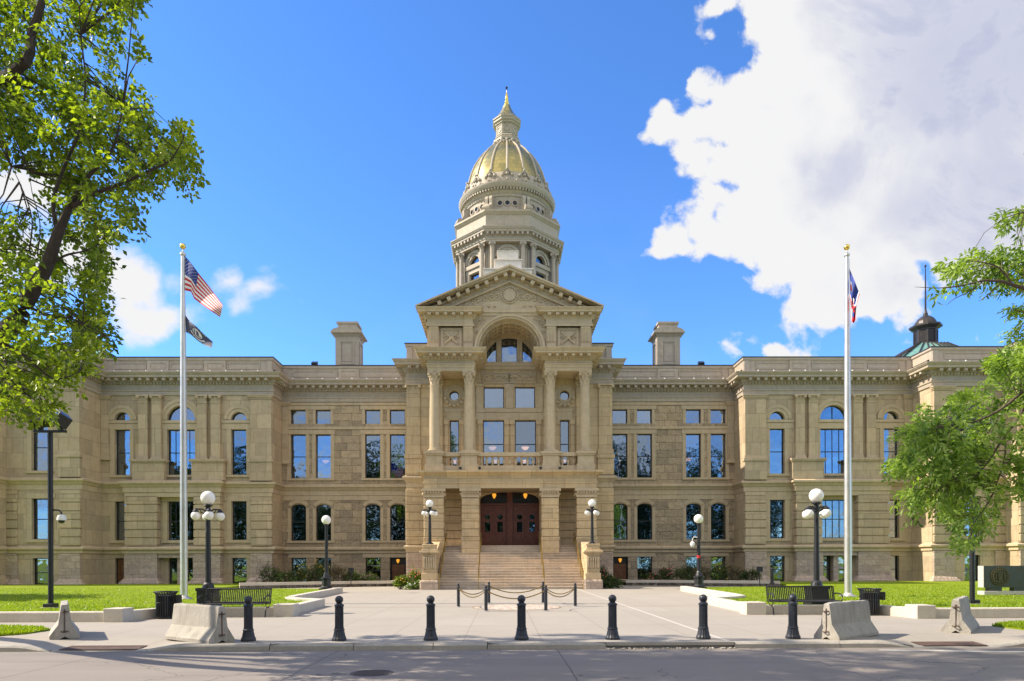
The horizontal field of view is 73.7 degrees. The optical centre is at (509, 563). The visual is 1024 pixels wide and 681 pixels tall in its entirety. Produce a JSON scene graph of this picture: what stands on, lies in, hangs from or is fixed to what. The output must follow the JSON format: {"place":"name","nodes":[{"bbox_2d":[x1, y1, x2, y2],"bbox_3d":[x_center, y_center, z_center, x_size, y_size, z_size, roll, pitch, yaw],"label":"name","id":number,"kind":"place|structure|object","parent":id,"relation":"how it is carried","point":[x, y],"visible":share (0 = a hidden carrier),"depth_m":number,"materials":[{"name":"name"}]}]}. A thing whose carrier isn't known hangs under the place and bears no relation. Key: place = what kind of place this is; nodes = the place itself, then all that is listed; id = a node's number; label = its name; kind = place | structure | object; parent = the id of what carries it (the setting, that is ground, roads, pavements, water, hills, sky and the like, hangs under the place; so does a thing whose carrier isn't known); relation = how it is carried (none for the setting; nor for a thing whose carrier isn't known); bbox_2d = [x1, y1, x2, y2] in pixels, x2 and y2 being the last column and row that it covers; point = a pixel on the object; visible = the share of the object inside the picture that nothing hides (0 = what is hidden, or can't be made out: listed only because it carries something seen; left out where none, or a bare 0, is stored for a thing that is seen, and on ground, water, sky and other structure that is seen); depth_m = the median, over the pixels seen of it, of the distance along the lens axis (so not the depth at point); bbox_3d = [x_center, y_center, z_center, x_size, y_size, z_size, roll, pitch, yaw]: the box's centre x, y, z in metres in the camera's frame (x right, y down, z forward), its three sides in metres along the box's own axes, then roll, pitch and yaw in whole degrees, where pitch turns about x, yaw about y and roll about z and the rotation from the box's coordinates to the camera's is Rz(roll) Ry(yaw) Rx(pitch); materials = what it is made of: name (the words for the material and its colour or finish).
{"place":"outdoors","nodes":[
{"label":"outdoors","id":0,"kind":"place"},
{"bbox_2d":[0,584,318,610],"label":"lawn","id":1,"kind":"structure","parent":0,"point":[106,586],"depth_m":36.95,"materials":[{"name":"plant"}]},
{"bbox_2d":[25,409,72,607],"bbox_3d":[-15.795,-1.936,23.511,1.570,6.982,0.859,0,0,-1],"label":"light mast","id":2,"kind":"object","parent":1,"relation":"on","point":[64,420],"visible":0.73,"depth_m":23.47,"materials":[{"name":"black metal"}]},
{"bbox_2d":[180,243,192,598],"bbox_3d":[-13.970,-6.074,29.256,0.720,15.265,0.720,0,0,-1],"label":"flagpole","id":3,"kind":"object","parent":1,"relation":"on","point":[183,509],"visible":0.9,"depth_m":29.16,"materials":[{"name":"metal"}]},
{"bbox_2d":[185,315,212,347],"bbox_3d":[-13.228,-9.874,29.096,1.380,1.564,0.178,0,0,14],"label":"flag","id":4,"kind":"object","parent":3,"relation":"attached to","point":[195,332],"visible":1,"depth_m":29.11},
{"bbox_2d":[185,257,222,316],"bbox_3d":[-12.972,-11.825,29.083,1.965,2.783,0.310,0,0,17],"label":"flag","id":5,"kind":"object","parent":3,"relation":"attached to","point":[199,288],"visible":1,"depth_m":29.15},
{"bbox_2d":[191,491,224,605],"bbox_3d":[-10.368,-0.454,23.493,0.856,4.060,0.856,0,0,16],"label":"globe lamp","id":6,"kind":"object","parent":1,"relation":"on","point":[207,498],"visible":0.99,"depth_m":23.40,"materials":[{"name":"black metal"}]},
{"bbox_2d":[319,515,332,589],"bbox_3d":[-10.586,-0.573,39.491,0.720,4.400,0.720,0,0,-1],"label":"globe lamp","id":7,"kind":"object","parent":1,"relation":"on","point":[326,578],"visible":0.99,"depth_m":39.38,"materials":[{"name":"black metal"}]},
{"bbox_2d":[0,647,1023,680],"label":"road","id":8,"kind":"structure","parent":0,"point":[839,664],"depth_m":12.17,"materials":[{"name":"asphalt"}]},
{"bbox_2d":[350,670,393,676],"bbox_3d":[-2.282,1.821,11.327,0.720,0.014,0.720,0,0,-1],"label":"manhole cover","id":9,"kind":"object","parent":8,"relation":"on","point":[367,673],"visible":1,"depth_m":11.27,"materials":[{"name":"metal"}]},
{"bbox_2d":[0,640,1023,651],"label":"kerb","id":10,"kind":"structure","parent":8,"relation":"on","point":[483,645],"depth_m":14.47,"materials":[{"name":"concrete"}]},
{"bbox_2d":[59,645,146,649],"bbox_3d":[-8.692,1.803,14.625,1.650,0.036,0.470,0,0,-1],"label":"tactile plate","id":11,"kind":"object","parent":10,"relation":"on","point":[98,647],"visible":1,"depth_m":14.62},
{"bbox_2d":[911,641,984,645],"bbox_3d":[9.531,1.740,14.816,1.400,0.036,0.470,0,0,-1],"label":"tactile plate","id":12,"kind":"object","parent":10,"relation":"on","point":[938,643],"visible":1,"depth_m":14.81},
{"bbox_2d":[606,647,735,649],"bbox_3d":[3.424,1.795,14.423,2.776,0.035,0.134,0,0,-1],"label":"rubble","id":13,"kind":"object","parent":8,"relation":"on","point":[613,648],"visible":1,"depth_m":14.40,"materials":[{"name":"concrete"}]},
{"bbox_2d":[906,650,1023,651],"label":"road marking","id":14,"kind":"object","parent":8,"relation":"on","point":[984,651],"visible":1,"depth_m":13.81,"materials":[{"name":"white paint"}]},
{"bbox_2d":[0,585,1023,648],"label":"plaza","id":15,"kind":"structure","parent":0,"point":[391,614],"depth_m":19.02,"materials":[{"name":"concrete"}]},
{"bbox_2d":[0,629,50,635],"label":"grass verge","id":16,"kind":"object","parent":15,"relation":"on","point":[24,633],"depth_m":16.57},
{"bbox_2d":[0,0,210,433],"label":"oak tree","id":17,"kind":"object","parent":16,"relation":"on","point":[72,111],"visible":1,"depth_m":11.36,"materials":[{"name":"green plant"}]},
{"bbox_2d":[49,600,79,639],"bbox_3d":[-10.662,1.325,16.364,0.615,0.805,2.123,0,0,-33],"label":"concrete barrier","id":18,"kind":"object","parent":15,"relation":"on","point":[64,626],"visible":1,"depth_m":15.57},
{"bbox_2d":[153,591,181,618],"bbox_3d":[-10.688,1.299,21.339,0.818,0.856,0.712,0,0,-1],"label":"litter bin","id":19,"kind":"object","parent":15,"relation":"on","point":[165,603],"visible":0.95,"depth_m":21.13,"materials":[{"name":"black metal"}]},
{"bbox_2d":[0,587,342,621],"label":"wall","id":20,"kind":"structure","parent":15,"relation":"on","point":[126,614],"depth_m":20.91,"materials":[{"name":"concrete"}]},
{"bbox_2d":[164,603,234,643],"bbox_3d":[-6.935,1.311,15.229,2.011,0.806,0.617,0,0,36],"label":"concrete barrier","id":21,"kind":"object","parent":15,"relation":"on","point":[200,623],"visible":1,"depth_m":14.91,"materials":[{"name":"concrete"}]},
{"bbox_2d":[197,588,271,616],"bbox_3d":[-8.796,1.267,21.901,2.148,0.923,0.686,0,0,-1],"label":"bench","id":22,"kind":"object","parent":15,"relation":"on","point":[237,602],"visible":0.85,"depth_m":22.15,"materials":[{"name":"black metal"}]},
{"bbox_2d":[241,596,255,641],"bbox_3d":[-5.733,1.215,14.991,0.316,0.990,0.316,0,0,-1],"label":"bollard","id":23,"kind":"object","parent":15,"relation":"on","point":[248,634],"visible":1,"depth_m":14.91,"materials":[{"name":"metal"}]},
{"bbox_2d":[239,580,394,587],"bbox_3d":[-13.522,1.627,51.551,9.934,0.620,10.380,0,0,-1],"label":"planting bed","id":24,"kind":"object","parent":15,"relation":"on","point":[319,584],"visible":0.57,"depth_m":48.55,"materials":[{"name":"concrete"}]},
{"bbox_2d":[253,561,279,582],"bbox_3d":[-17.595,0.764,50.052,2.024,1.917,1.641,0,0,30],"label":"bush","id":25,"kind":"object","parent":24,"relation":"on","point":[272,576],"visible":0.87,"depth_m":49.83,"materials":[{"name":"green plant"}]},
{"bbox_2d":[273,569,297,581],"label":"bush","id":26,"kind":"object","parent":24,"relation":"on","point":[281,576],"visible":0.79,"depth_m":49.75,"materials":[{"name":"green plant"}]},
{"bbox_2d":[293,561,316,581],"bbox_3d":[-15.179,0.761,50.503,2.036,1.865,1.261,0,0,-1],"label":"bush","id":27,"kind":"object","parent":24,"relation":"on","point":[301,574],"visible":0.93,"depth_m":50.35,"materials":[{"name":"green plant"}]},
{"bbox_2d":[306,559,335,581],"bbox_3d":[-13.880,0.812,50.473,2.158,2.259,1.389,0,0,-1],"label":"bush","id":28,"kind":"object","parent":24,"relation":"on","point":[318,573],"visible":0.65,"depth_m":50.30,"materials":[{"name":"green plant"}]},
{"bbox_2d":[328,564,352,580],"bbox_3d":[-12.712,0.866,51.118,1.870,1.862,1.344,0,0,-14],"label":"bush","id":29,"kind":"object","parent":24,"relation":"on","point":[336,571],"visible":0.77,"depth_m":50.87,"materials":[{"name":"green plant"}]},
{"bbox_2d":[340,570,362,580],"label":"bush","id":30,"kind":"object","parent":24,"relation":"on","point":[355,576],"visible":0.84,"depth_m":50.85,"materials":[{"name":"green plant"}]},
{"bbox_2d":[361,573,380,580],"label":"bush","id":31,"kind":"object","parent":24,"relation":"on","point":[372,577],"visible":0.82,"depth_m":51.48,"materials":[{"name":"green plant"}]},
{"bbox_2d":[332,596,346,640],"bbox_3d":[-3.743,1.208,15.012,0.316,0.990,0.316,0,0,-1],"label":"bollard","id":32,"kind":"object","parent":15,"relation":"on","point":[339,633],"visible":1,"depth_m":14.94,"materials":[{"name":"metal"}]},
{"bbox_2d":[393,575,406,588],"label":"flower clump","id":33,"kind":"object","parent":15,"relation":"on","point":[400,582],"visible":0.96,"depth_m":44.58,"materials":[{"name":"green plant"}]},
{"bbox_2d":[402,579,420,589],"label":"flower clump","id":34,"kind":"object","parent":15,"relation":"on","point":[411,585],"visible":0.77,"depth_m":44.09,"materials":[{"name":"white plant"}]},
{"bbox_2d":[404,566,420,588],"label":"flower clump","id":35,"kind":"object","parent":15,"relation":"on","point":[414,575],"visible":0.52,"depth_m":44.71,"materials":[{"name":"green plant"}]},
{"bbox_2d":[424,595,437,640],"bbox_3d":[-1.733,1.201,15.033,0.316,0.990,0.316,0,0,-1],"label":"bollard","id":36,"kind":"object","parent":15,"relation":"on","point":[430,633],"visible":1,"depth_m":14.96,"materials":[{"name":"metal"}]},
{"bbox_2d":[484,585,487,611],"bbox_3d":[-0.828,1.232,24.043,0.260,0.922,0.260,0,0,-1],"label":"chain post","id":37,"kind":"object","parent":15,"relation":"on","point":[485,599],"visible":1,"depth_m":24.00,"materials":[{"name":"metal"}]},
{"bbox_2d":[471,604,560,609],"bbox_3d":[0.262,1.682,26.204,3.440,0.006,3.440,0,0,-1],"label":"plaza medallion","id":38,"kind":"object","parent":15,"relation":"on","point":[514,607],"visible":0.87,"depth_m":25.94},
{"bbox_2d":[514,595,528,640],"bbox_3d":[0.267,1.194,15.054,0.316,0.990,0.316,0,0,-1],"label":"bollard","id":39,"kind":"object","parent":15,"relation":"on","point":[521,632],"visible":1,"depth_m":14.98,"materials":[{"name":"metal"}]},
{"bbox_2d":[543,585,548,610],"bbox_3d":[1.282,1.224,24.065,0.260,0.922,0.260,0,0,-1],"label":"chain post","id":40,"kind":"object","parent":15,"relation":"on","point":[545,599],"visible":1,"depth_m":24.02,"materials":[{"name":"metal"}]},
{"bbox_2d":[601,574,623,588],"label":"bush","id":41,"kind":"object","parent":15,"relation":"on","point":[611,581],"visible":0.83,"depth_m":45.02,"materials":[{"name":"green plant"}]},
{"bbox_2d":[605,595,619,639],"bbox_3d":[2.276,1.187,15.075,0.316,0.990,0.316,0,0,-1],"label":"bollard","id":42,"kind":"object","parent":15,"relation":"on","point":[612,632],"visible":1,"depth_m":14.99,"materials":[{"name":"metal"}]},
{"bbox_2d":[620,579,779,586],"bbox_3d":[13.611,1.532,51.835,9.934,0.620,10.380,0,0,-1],"label":"planting bed","id":43,"kind":"object","parent":15,"relation":"on","point":[737,583],"visible":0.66,"depth_m":48.93,"materials":[{"name":"concrete"}]},
{"bbox_2d":[639,572,662,579],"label":"bush","id":44,"kind":"object","parent":43,"relation":"on","point":[652,576],"visible":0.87,"depth_m":51.31,"materials":[{"name":"green plant"}]},
{"bbox_2d":[656,567,675,579],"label":"bush","id":45,"kind":"object","parent":43,"relation":"on","point":[663,571],"visible":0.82,"depth_m":51.36,"materials":[{"name":"green plant"}]},
{"bbox_2d":[672,562,694,579],"bbox_3d":[13.080,0.717,50.908,2.068,1.957,1.576,0,0,-28],"label":"bush","id":46,"kind":"object","parent":43,"relation":"on","point":[681,573],"visible":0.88,"depth_m":50.84,"materials":[{"name":"green plant"}]},
{"bbox_2d":[690,562,711,579],"bbox_3d":[14.335,0.746,51.032,1.721,1.819,1.578,0,0,-37],"label":"bush","id":47,"kind":"object","parent":43,"relation":"on","point":[706,572],"visible":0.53,"depth_m":50.96,"materials":[{"name":"green plant"}]},
{"bbox_2d":[704,561,729,579],"bbox_3d":[15.429,0.735,50.491,2.020,1.881,1.342,0,0,20],"label":"bush","id":48,"kind":"object","parent":43,"relation":"on","point":[720,574],"visible":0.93,"depth_m":50.28,"materials":[{"name":"green plant"}]},
{"bbox_2d":[721,561,742,579],"bbox_3d":[16.539,0.756,50.512,1.944,1.815,1.331,0,0,-1],"label":"bush","id":49,"kind":"object","parent":43,"relation":"on","point":[734,573],"visible":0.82,"depth_m":50.31,"materials":[{"name":"green plant"}]},
{"bbox_2d":[738,567,763,580],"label":"bush","id":50,"kind":"object","parent":43,"relation":"on","point":[745,574],"visible":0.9,"depth_m":49.91,"materials":[{"name":"green plant"}]},
{"bbox_2d":[696,594,710,639],"bbox_3d":[4.286,1.180,15.096,0.316,0.990,0.316,0,0,-1],"label":"bollard","id":51,"kind":"object","parent":15,"relation":"on","point":[703,631],"visible":1,"depth_m":15.02,"materials":[{"name":"metal"}]},
{"bbox_2d":[785,594,800,638],"bbox_3d":[6.276,1.173,15.117,0.316,0.990,0.316,0,0,-1],"label":"bollard","id":52,"kind":"object","parent":15,"relation":"on","point":[792,631],"visible":1,"depth_m":15.04,"materials":[{"name":"metal"}]},
{"bbox_2d":[766,586,842,614],"bbox_3d":[9.553,1.203,22.143,2.248,0.923,0.686,0,0,-1],"label":"bench","id":53,"kind":"object","parent":15,"relation":"on","point":[799,599],"visible":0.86,"depth_m":22.39,"materials":[{"name":"black metal"}]},
{"bbox_2d":[814,600,878,639],"bbox_3d":[7.648,1.260,15.480,1.987,0.806,0.617,0,0,-38],"label":"concrete barrier","id":54,"kind":"object","parent":15,"relation":"on","point":[846,620],"visible":1,"depth_m":15.15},
{"bbox_2d":[680,586,1023,618],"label":"wall","id":55,"kind":"structure","parent":15,"relation":"on","point":[915,611],"depth_m":21.98,"materials":[{"name":"concrete"}]},
{"bbox_2d":[857,588,885,615],"bbox_3d":[11.509,1.222,21.722,0.818,0.856,0.712,0,0,-1],"label":"litter bin","id":56,"kind":"object","parent":15,"relation":"on","point":[873,596],"visible":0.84,"depth_m":21.48,"materials":[{"name":"black metal"}]},
{"bbox_2d":[941,596,978,633],"bbox_3d":[11.257,1.248,17.019,0.617,0.806,2.369,0,0,39],"label":"concrete barrier","id":57,"kind":"object","parent":15,"relation":"on","point":[962,619],"visible":1,"depth_m":16.21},
{"bbox_2d":[992,624,1023,629],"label":"grass verge","id":58,"kind":"object","parent":15,"relation":"on","point":[994,625],"depth_m":17.23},
{"bbox_2d":[876,205,1023,560],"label":"ash tree","id":59,"kind":"object","parent":58,"relation":"on","point":[923,436],"visible":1,"depth_m":13.88,"materials":[{"name":"green plant"}]},
{"bbox_2d":[0,584,1023,634],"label":"grass","id":60,"kind":"structure","parent":0,"point":[11,629],"depth_m":27.62,"materials":[{"name":"plant"}]},
{"bbox_2d":[0,0,1023,364],"label":"sky","id":61,"kind":"structure","parent":0,"point":[710,167],"materials":[{"name":"blue"}]},
{"bbox_2d":[704,581,1023,607],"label":"lawn","id":62,"kind":"structure","parent":0,"point":[886,583],"depth_m":37.66,"materials":[{"name":"plant"}]},
{"bbox_2d":[690,514,706,587],"bbox_3d":[10.938,-0.648,39.717,0.870,4.400,0.720,0,0,-1],"label":"globe lamp","id":63,"kind":"object","parent":62,"relation":"on","point":[698,577],"visible":0.99,"depth_m":39.61,"materials":[{"name":"black metal"}]},
{"bbox_2d":[802,489,830,604],"bbox_3d":[10.534,-0.527,23.412,0.856,4.060,0.856,0,0,16],"label":"globe lamp","id":64,"kind":"object","parent":62,"relation":"on","point":[816,496],"visible":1,"depth_m":23.32,"materials":[{"name":"black metal"}]},
{"bbox_2d":[839,244,855,596],"bbox_3d":[14.633,-6.174,29.555,0.720,15.265,0.720,0,0,-1],"label":"flagpole","id":65,"kind":"object","parent":62,"relation":"on","point":[848,548],"visible":0.94,"depth_m":29.46,"materials":[{"name":"metal"}]},
{"bbox_2d":[849,269,859,322],"bbox_3d":[14.730,-11.817,29.406,0.384,3.057,0.840,0,0,-1],"label":"flag","id":66,"kind":"object","parent":65,"relation":"attached to","point":[854,294],"visible":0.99,"depth_m":29.20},
{"bbox_2d":[948,405,992,604],"bbox_3d":[16.203,-2.047,23.846,1.570,6.982,0.859,0,0,-1],"label":"light mast","id":67,"kind":"object","parent":62,"relation":"on","point":[972,600],"visible":0.21,"depth_m":23.80,"materials":[{"name":"black metal"}]},
{"bbox_2d":[977,566,1023,594],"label":"name stone","id":68,"kind":"object","parent":62,"relation":"on","point":[992,580],"visible":1,"depth_m":30.27,"materials":[{"name":"stone"}]},
{"label":"ground","id":69,"kind":"structure","parent":0,"visible":0},
{"bbox_2d":[0,86,1023,589],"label":"capitol building","id":70,"kind":"structure","parent":69,"relation":"on","point":[510,360],"depth_m":54.26,"materials":[{"name":"stone"}]},
{"bbox_2d":[34,428,46,470],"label":"window","id":71,"kind":"structure","parent":70,"relation":"in","point":[35,447],"depth_m":51.89,"materials":[{"name":"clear glass"}]},
{"bbox_2d":[34,499,47,538],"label":"window","id":72,"kind":"structure","parent":70,"relation":"in","point":[35,519],"depth_m":51.87,"materials":[{"name":"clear glass"}]},
{"bbox_2d":[117,558,123,583],"bbox_3d":[-30.740,0.847,54.556,1.200,2.500,0.210,0,0,-1],"label":"basement door","id":73,"kind":"structure","parent":70,"relation":"in","point":[120,561],"depth_m":54.48,"materials":[{"name":"brown wood"}]},
{"bbox_2d":[117,502,125,539],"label":"window","id":74,"kind":"structure","parent":70,"relation":"in","point":[120,505],"depth_m":54.58,"materials":[{"name":"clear glass"}]},
{"bbox_2d":[117,430,129,474],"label":"window","id":75,"kind":"structure","parent":70,"relation":"in","point":[123,436],"depth_m":54.57,"materials":[{"name":"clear glass"}]},
{"bbox_2d":[169,430,194,474],"bbox_3d":[-26.124,-8.831,54.634,2.200,3.620,0.100,0,0,-1],"label":"window","id":76,"kind":"structure","parent":70,"relation":"in","point":[174,435],"depth_m":54.62,"materials":[{"name":"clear glass"}]},
{"bbox_2d":[169,502,194,539],"bbox_3d":[-26.106,-3.377,54.631,2.200,3.080,0.100,0,0,0],"label":"window","id":77,"kind":"structure","parent":70,"relation":"in","point":[174,507],"depth_m":54.62,"materials":[{"name":"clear glass"}]},
{"bbox_2d":[188,558,192,581],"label":"window","id":78,"kind":"structure","parent":70,"relation":"in","point":[190,560],"depth_m":54.62,"materials":[{"name":"clear glass"}]},
{"bbox_2d":[233,558,246,583],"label":"window","id":79,"kind":"structure","parent":70,"relation":"in","point":[239,564],"depth_m":54.68,"materials":[{"name":"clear glass"}]},
{"bbox_2d":[292,558,305,581],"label":"window","id":80,"kind":"structure","parent":70,"relation":"in","point":[295,561],"depth_m":57.02,"materials":[{"name":"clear glass"}]},
{"bbox_2d":[317,435,330,477],"bbox_3d":[-15.478,-8.879,57.050,1.240,3.650,0.100,0,0,0],"label":"window","id":81,"kind":"structure","parent":70,"relation":"in","point":[323,441],"depth_m":57.05,"materials":[{"name":"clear glass"}]},
{"bbox_2d":[317,505,330,540],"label":"window","id":82,"kind":"structure","parent":70,"relation":"in","point":[322,510],"depth_m":57.03,"materials":[{"name":"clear glass"}]},
{"bbox_2d":[317,558,330,581],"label":"window","id":83,"kind":"structure","parent":70,"relation":"in","point":[320,560],"depth_m":57.05,"materials":[{"name":"clear glass"}]},
{"bbox_2d":[366,504,379,540],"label":"window","id":84,"kind":"structure","parent":70,"relation":"in","point":[372,511],"depth_m":57.06,"materials":[{"name":"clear glass"}]},
{"bbox_2d":[390,557,405,580],"bbox_3d":[-9.286,0.772,57.086,1.320,2.500,0.240,0,0,-1],"label":"basement door","id":85,"kind":"structure","parent":70,"relation":"in","point":[397,569],"depth_m":57.01,"materials":[{"name":"brown wood"}]},
{"bbox_2d":[422,500,437,543],"bbox_3d":[-5.174,-2.669,44.348,0.881,2.894,0.881,0,0,16],"label":"globe lamp","id":86,"kind":"object","parent":70,"relation":"on","point":[429,511],"visible":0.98,"depth_m":44.26,"materials":[{"name":"white metal"}]},
{"bbox_2d":[450,421,458,465],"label":"window","id":87,"kind":"structure","parent":70,"relation":"in","point":[450,421],"depth_m":51.41,"materials":[{"name":"clear glass"}]},
{"bbox_2d":[483,421,503,465],"bbox_3d":[-1.192,-9.008,51.489,1.560,3.440,0.100,0,0,0],"label":"window","id":88,"kind":"structure","parent":70,"relation":"in","point":[493,431],"depth_m":51.48,"materials":[{"name":"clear glass"}]},
{"bbox_2d":[484,388,503,407],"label":"window","id":89,"kind":"structure","parent":70,"relation":"in","point":[493,397],"depth_m":51.49,"materials":[{"name":"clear glass"}]},
{"bbox_2d":[480,492,538,544],"bbox_3d":[0.028,-3.395,51.553,4.500,4.230,0.300,0,0,-1],"label":"entrance door","id":90,"kind":"structure","parent":70,"relation":"in","point":[508,519],"depth_m":51.48,"materials":[{"name":"brown wood"}]},
{"bbox_2d":[487,339,531,361],"bbox_3d":[-0.014,-16.003,51.500,3.720,1.860,0.100,0,0,0],"label":"window","id":91,"kind":"structure","parent":70,"relation":"in","point":[509,346],"depth_m":51.49,"materials":[{"name":"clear glass"}]},
{"bbox_2d":[515,388,534,407],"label":"window","id":92,"kind":"structure","parent":70,"relation":"in","point":[524,397],"depth_m":51.50,"materials":[{"name":"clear glass"}]},
{"bbox_2d":[515,421,535,464],"bbox_3d":[1.213,-9.015,51.517,1.560,3.440,0.100,0,0,-1],"label":"window","id":93,"kind":"structure","parent":70,"relation":"in","point":[515,421],"depth_m":51.46,"materials":[{"name":"clear glass"}]},
{"bbox_2d":[560,421,568,464],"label":"window","id":94,"kind":"structure","parent":70,"relation":"in","point":[560,421],"depth_m":51.50,"materials":[{"name":"clear glass"}]},
{"bbox_2d":[585,499,598,543],"bbox_3d":[5.385,-2.706,44.459,0.881,2.894,0.881,0,0,16],"label":"globe lamp","id":95,"kind":"object","parent":70,"relation":"on","point":[591,504],"visible":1,"depth_m":44.36,"materials":[{"name":"white metal"}]},
{"bbox_2d":[613,557,627,579],"bbox_3d":[9.253,0.708,57.280,1.320,2.500,0.240,0,0,-1],"label":"basement door","id":96,"kind":"structure","parent":70,"relation":"in","point":[620,569],"depth_m":57.20,"materials":[{"name":"brown wood"}]},
{"bbox_2d":[637,410,650,422],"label":"window","id":97,"kind":"structure","parent":70,"relation":"in","point":[643,416],"depth_m":57.31,"materials":[{"name":"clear glass"}]},
{"bbox_2d":[637,557,651,579],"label":"window","id":98,"kind":"structure","parent":70,"relation":"in","point":[644,564],"depth_m":57.32,"materials":[{"name":"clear glass"}]},
{"bbox_2d":[686,434,699,476],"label":"window","id":99,"kind":"structure","parent":70,"relation":"in","point":[692,440],"depth_m":57.36,"materials":[{"name":"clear glass"}]},
{"bbox_2d":[711,434,724,476],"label":"window","id":100,"kind":"structure","parent":70,"relation":"in","point":[711,434],"depth_m":57.34,"materials":[{"name":"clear glass"}]},
{"bbox_2d":[711,556,724,579],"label":"window","id":101,"kind":"structure","parent":70,"relation":"in","point":[719,559],"depth_m":57.37,"materials":[{"name":"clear glass"}]},
{"bbox_2d":[770,429,782,473],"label":"window","id":102,"kind":"structure","parent":70,"relation":"in","point":[770,429],"depth_m":55.08,"materials":[{"name":"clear glass"}]},
{"bbox_2d":[770,500,783,537],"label":"window","id":103,"kind":"structure","parent":70,"relation":"in","point":[776,506],"depth_m":55.12,"materials":[{"name":"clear glass"}]},
{"bbox_2d":[823,556,829,580],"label":"window","id":104,"kind":"structure","parent":70,"relation":"in","point":[826,559],"depth_m":55.16,"materials":[{"name":"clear glass"}]},
{"bbox_2d":[820,429,843,472],"bbox_3d":[26.071,-9.008,55.186,2.200,3.620,0.100,0,0,-1],"label":"window","id":105,"kind":"structure","parent":70,"relation":"in","point":[831,440],"depth_m":55.19,"materials":[{"name":"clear glass"}]},
{"bbox_2d":[821,500,843,537],"bbox_3d":[26.087,-3.559,55.177,2.200,3.080,0.100,0,0,-1],"label":"window","id":106,"kind":"structure","parent":70,"relation":"in","point":[825,519],"depth_m":55.13,"materials":[{"name":"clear glass"}]},
{"bbox_2d":[839,556,843,580],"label":"window","id":107,"kind":"structure","parent":70,"relation":"in","point":[841,558],"depth_m":55.17,"materials":[{"name":"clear glass"}]},
{"bbox_2d":[889,500,896,537],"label":"window","id":108,"kind":"structure","parent":70,"relation":"in","point":[893,519],"depth_m":55.23,"materials":[{"name":"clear glass"}]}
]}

